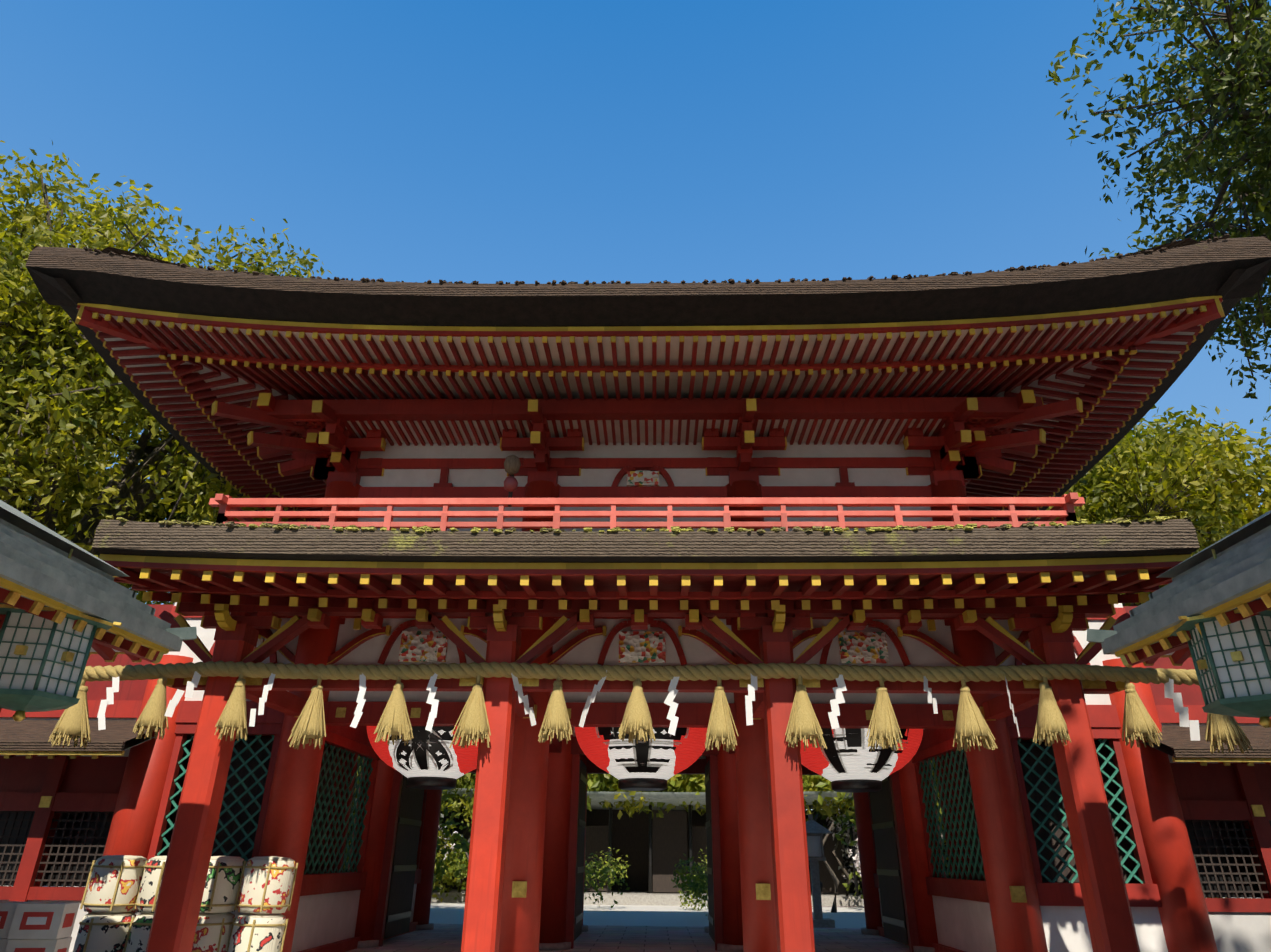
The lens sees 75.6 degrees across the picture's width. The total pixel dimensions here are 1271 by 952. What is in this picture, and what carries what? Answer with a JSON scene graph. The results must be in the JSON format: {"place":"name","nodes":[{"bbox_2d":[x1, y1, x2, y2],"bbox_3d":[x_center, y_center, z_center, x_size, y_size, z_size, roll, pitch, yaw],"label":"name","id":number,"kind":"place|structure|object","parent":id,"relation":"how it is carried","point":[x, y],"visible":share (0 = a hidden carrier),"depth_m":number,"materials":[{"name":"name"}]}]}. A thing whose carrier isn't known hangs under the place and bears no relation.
{"place":"outdoors","nodes":[
{"label":"outdoors","id":0,"kind":"place"},
{"bbox_2d":[0,938,9,951],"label":"carton","id":1,"kind":"object","parent":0,"point":[3,943],"depth_m":7.32,"materials":[{"name":"paper"}]},
{"bbox_2d":[0,901,30,937],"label":"carton","id":2,"kind":"object","parent":1,"relation":"on","point":[7,910],"visible":0.44,"depth_m":7.42,"materials":[{"name":"paper"}]},
{"bbox_2d":[5,937,71,951],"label":"carton","id":3,"kind":"object","parent":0,"point":[40,945],"visible":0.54,"depth_m":7.30,"materials":[{"name":"paper"}]},
{"bbox_2d":[7,902,79,938],"bbox_3d":[-5.398,4.058,7.485,0.404,0.284,0.306,4,-25,-8],"label":"carton","id":4,"kind":"object","parent":3,"relation":"on","point":[43,920],"visible":1,"depth_m":7.37,"materials":[{"name":"paper"}]},
{"bbox_2d":[73,912,135,951],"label":"sake barrel","id":5,"kind":"object","parent":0,"point":[102,932],"visible":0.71,"depth_m":9.82,"materials":[{"name":"wicker"}]},
{"bbox_2d":[80,855,147,912],"bbox_3d":[-6.479,5.079,10.234,0.626,0.625,0.626,5,-25,-7],"label":"sake barrel","id":6,"kind":"object","parent":5,"relation":"on","point":[113,884],"visible":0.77,"depth_m":10.03,"materials":[{"name":"wicker"}]},
{"bbox_2d":[123,913,153,951],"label":"sake barrel","id":7,"kind":"object","parent":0,"point":[138,933],"visible":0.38,"depth_m":9.79,"materials":[{"name":"wicker"}]},
{"bbox_2d":[134,856,166,912],"bbox_3d":[-5.849,5.094,10.254,0.626,0.625,0.626,-5,-25,14],"label":"sake barrel","id":8,"kind":"object","parent":7,"relation":"on","point":[149,888],"visible":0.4,"depth_m":10.00,"materials":[{"name":"wicker"}]},
{"bbox_2d":[191,912,234,951],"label":"sake barrel","id":9,"kind":"object","parent":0,"point":[212,932],"visible":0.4,"depth_m":9.82,"materials":[{"name":"wicker"}]},
{"bbox_2d":[199,856,246,912],"bbox_3d":[-5.230,5.085,10.224,0.626,0.625,0.626,0,-25,1],"label":"sake barrel","id":10,"kind":"object","parent":9,"relation":"on","point":[222,884],"visible":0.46,"depth_m":10.03,"materials":[{"name":"wicker"}]},
{"bbox_2d":[226,913,287,951],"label":"sake barrel","id":11,"kind":"object","parent":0,"point":[252,932],"visible":0.92,"depth_m":9.80,"materials":[{"name":"wicker"}]},
{"bbox_2d":[234,856,298,913],"bbox_3d":[-4.596,5.092,10.225,0.626,0.625,0.626,0,-25,3],"label":"sake barrel","id":12,"kind":"object","parent":11,"relation":"on","point":[266,884],"visible":1,"depth_m":10.03,"materials":[{"name":"wicker"}]},
{"bbox_2d":[0,0,1270,809],"label":"sky","id":13,"kind":"structure","parent":0,"point":[419,141],"materials":[{"name":"blue"}]},
{"bbox_2d":[431,902,863,907],"bbox_3d":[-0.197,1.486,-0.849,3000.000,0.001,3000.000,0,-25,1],"label":"ground","id":14,"kind":"structure","parent":0,"point":[812,906],"depth_m":33.11,"materials":[{"name":"grey stone"}]},
{"bbox_2d":[0,577,173,951],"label":"building frame","id":15,"kind":"object","parent":14,"relation":"on","point":[56,813],"visible":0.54,"depth_m":11.74,"materials":[{"name":"red wood"}]},
{"bbox_2d":[0,549,121,721],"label":"hanging lantern","id":16,"kind":"object","parent":15,"relation":"hanging from","point":[43,661],"visible":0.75,"depth_m":6.70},
{"bbox_2d":[0,720,154,755],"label":"roof","id":17,"kind":"structure","parent":15,"relation":"attached to","point":[31,737],"depth_m":11.20,"materials":[{"name":"brown wood"}]},
{"bbox_2d":[0,500,196,651],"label":"building roof","id":18,"kind":"structure","parent":15,"relation":"on","point":[34,554],"depth_m":7.15,"materials":[{"name":"grey metal"}]},
{"bbox_2d":[4,410,183,603],"bbox_3d":[-24.856,3.646,32.374,18.061,24.193,17.816,0,-25,1],"label":"camphor tree","id":19,"kind":"object","parent":14,"relation":"on","point":[78,486],"depth_m":31.24,"materials":[{"name":"green plant"}]},
{"bbox_2d":[0,140,331,604],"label":"camphor tree","id":20,"kind":"object","parent":14,"relation":"on","point":[89,409],"depth_m":18.15,"materials":[{"name":"green plant"}]},
{"bbox_2d":[44,814,1224,912],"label":"court wall","id":21,"kind":"structure","parent":14,"relation":"on","point":[836,884],"depth_m":30.08,"materials":[{"name":"paint"}]},
{"bbox_2d":[347,784,950,927],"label":"background building","id":22,"kind":"structure","parent":14,"relation":"on","point":[654,848],"depth_m":35.18,"materials":[{"name":"stone"}]},
{"bbox_2d":[806,814,834,927],"bbox_3d":[4.781,10.551,21.846,0.960,2.830,0.960,0,-25,1],"label":"garden lantern","id":23,"kind":"object","parent":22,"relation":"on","point":[815,831],"visible":0.62,"depth_m":21.78,"materials":[{"name":"stone"}]},
{"bbox_2d":[88,480,1217,951],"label":"shrine gate","id":24,"kind":"structure","parent":14,"relation":"on","point":[1080,842],"depth_m":11.52,"materials":[{"name":"wood"}]},
{"bbox_2d":[367,726,478,789],"bbox_3d":[-3.175,3.666,13.323,2.200,2.640,2.200,0,-25,1],"label":"paper lantern","id":25,"kind":"object","parent":24,"relation":"hanging from","point":[423,758],"visible":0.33,"depth_m":12.36,"materials":[{"name":"paper"}]},
{"bbox_2d":[82,661,1199,685],"bbox_3d":[0.038,2.292,9.519,14.458,0.256,0.184,0,-25,1],"label":"shimenawa rope","id":26,"kind":"object","parent":24,"relation":"attached to","point":[685,672],"visible":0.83,"depth_m":9.46,"materials":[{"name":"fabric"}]},
{"bbox_2d":[97,667,1199,740],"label":"paper streamers","id":27,"kind":"object","parent":26,"relation":"hanging from","point":[1184,720],"visible":0.9,"depth_m":9.36,"materials":[{"name":"paper"}]},
{"bbox_2d":[48,664,1253,753],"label":"straw tassels","id":28,"kind":"object","parent":26,"relation":"hanging from","point":[803,724],"visible":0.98,"depth_m":9.20,"materials":[{"name":"wicker"}]},
{"bbox_2d":[575,727,706,790],"bbox_3d":[0.124,3.659,13.247,2.200,2.640,2.206,0,-25,1],"label":"paper lantern","id":29,"kind":"object","parent":24,"relation":"hanging from","point":[659,761],"visible":0.52,"depth_m":12.31,"materials":[{"name":"paper"}]},
{"bbox_2d":[99,554,1191,609],"bbox_3d":[0.065,1.498,10.782,11.930,1.213,3.902,0,-25,1],"label":"roof timber","id":30,"kind":"object","parent":24,"relation":"on","point":[894,584],"visible":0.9,"depth_m":9.20,"materials":[{"name":"red wood"}]},
{"bbox_2d":[92,515,1199,595],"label":"lower roof","id":31,"kind":"structure","parent":30,"relation":"on","point":[1127,537],"depth_m":8.82,"materials":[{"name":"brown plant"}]},
{"bbox_2d":[209,493,1084,530],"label":"balcony","id":32,"kind":"structure","parent":24,"relation":"on","point":[229,506],"depth_m":11.97,"materials":[{"name":"red wood"}]},
{"bbox_2d":[503,455,520,506],"bbox_3d":[-1.856,0.060,12.216,0.260,0.800,0.253,0,-25,1],"label":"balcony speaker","id":33,"kind":"object","parent":32,"relation":"on","point":[512,464],"visible":1,"depth_m":12.20},
{"bbox_2d":[75,296,1224,531],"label":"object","id":34,"kind":"object","parent":32,"relation":"on","point":[1033,406],"visible":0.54,"depth_m":12.94,"materials":[{"name":"red painted wood"},{"name":"white plaster"},{"name":"gilt metal"}]},
{"bbox_2d":[26,233,1270,520],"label":"upper roof","id":35,"kind":"structure","parent":34,"relation":"on","point":[1228,271],"depth_m":11.16,"materials":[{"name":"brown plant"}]},
{"bbox_2d":[800,728,922,792],"bbox_3d":[3.423,3.653,13.173,2.200,2.640,2.206,0,-25,1],"label":"paper lantern","id":36,"kind":"object","parent":24,"relation":"hanging from","point":[847,760],"visible":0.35,"depth_m":12.22,"materials":[{"name":"paper"}]},
{"bbox_2d":[343,757,1227,915],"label":"trees","id":37,"kind":"object","parent":14,"relation":"on","point":[446,865],"visible":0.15,"depth_m":33.15,"materials":[{"name":"green plant"}]},
{"bbox_2d":[1115,583,1270,951],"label":"building frame","id":38,"kind":"object","parent":14,"relation":"on","point":[1226,808],"visible":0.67,"depth_m":11.32,"materials":[{"name":"red wood"}]},
{"bbox_2d":[1087,510,1270,654],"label":"building roof","id":39,"kind":"structure","parent":38,"relation":"on","point":[1203,580],"depth_m":7.00,"materials":[{"name":"grey metal"}]},
{"bbox_2d":[1141,725,1270,761],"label":"roof","id":40,"kind":"structure","parent":38,"relation":"attached to","point":[1177,744],"depth_m":10.82,"materials":[{"name":"brown wood"}]},
{"bbox_2d":[1160,549,1270,727],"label":"hanging lantern","id":41,"kind":"object","parent":38,"relation":"hanging from","point":[1232,663],"visible":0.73,"depth_m":6.50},
{"bbox_2d":[1034,405,1270,605],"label":"tree","id":42,"kind":"object","parent":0,"point":[1232,500],"depth_m":26.04,"materials":[{"name":"green plant"}]},
{"bbox_2d":[1046,0,1270,398],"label":"tree","id":43,"kind":"object","parent":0,"point":[1237,138],"depth_m":16.00,"materials":[{"name":"green plant"}]},
{"bbox_2d":[1257,406,1270,444],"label":"tree","id":44,"kind":"object","parent":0,"point":[1269,408],"visible":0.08,"depth_m":31.26,"materials":[{"name":"green plant"}]}
]}

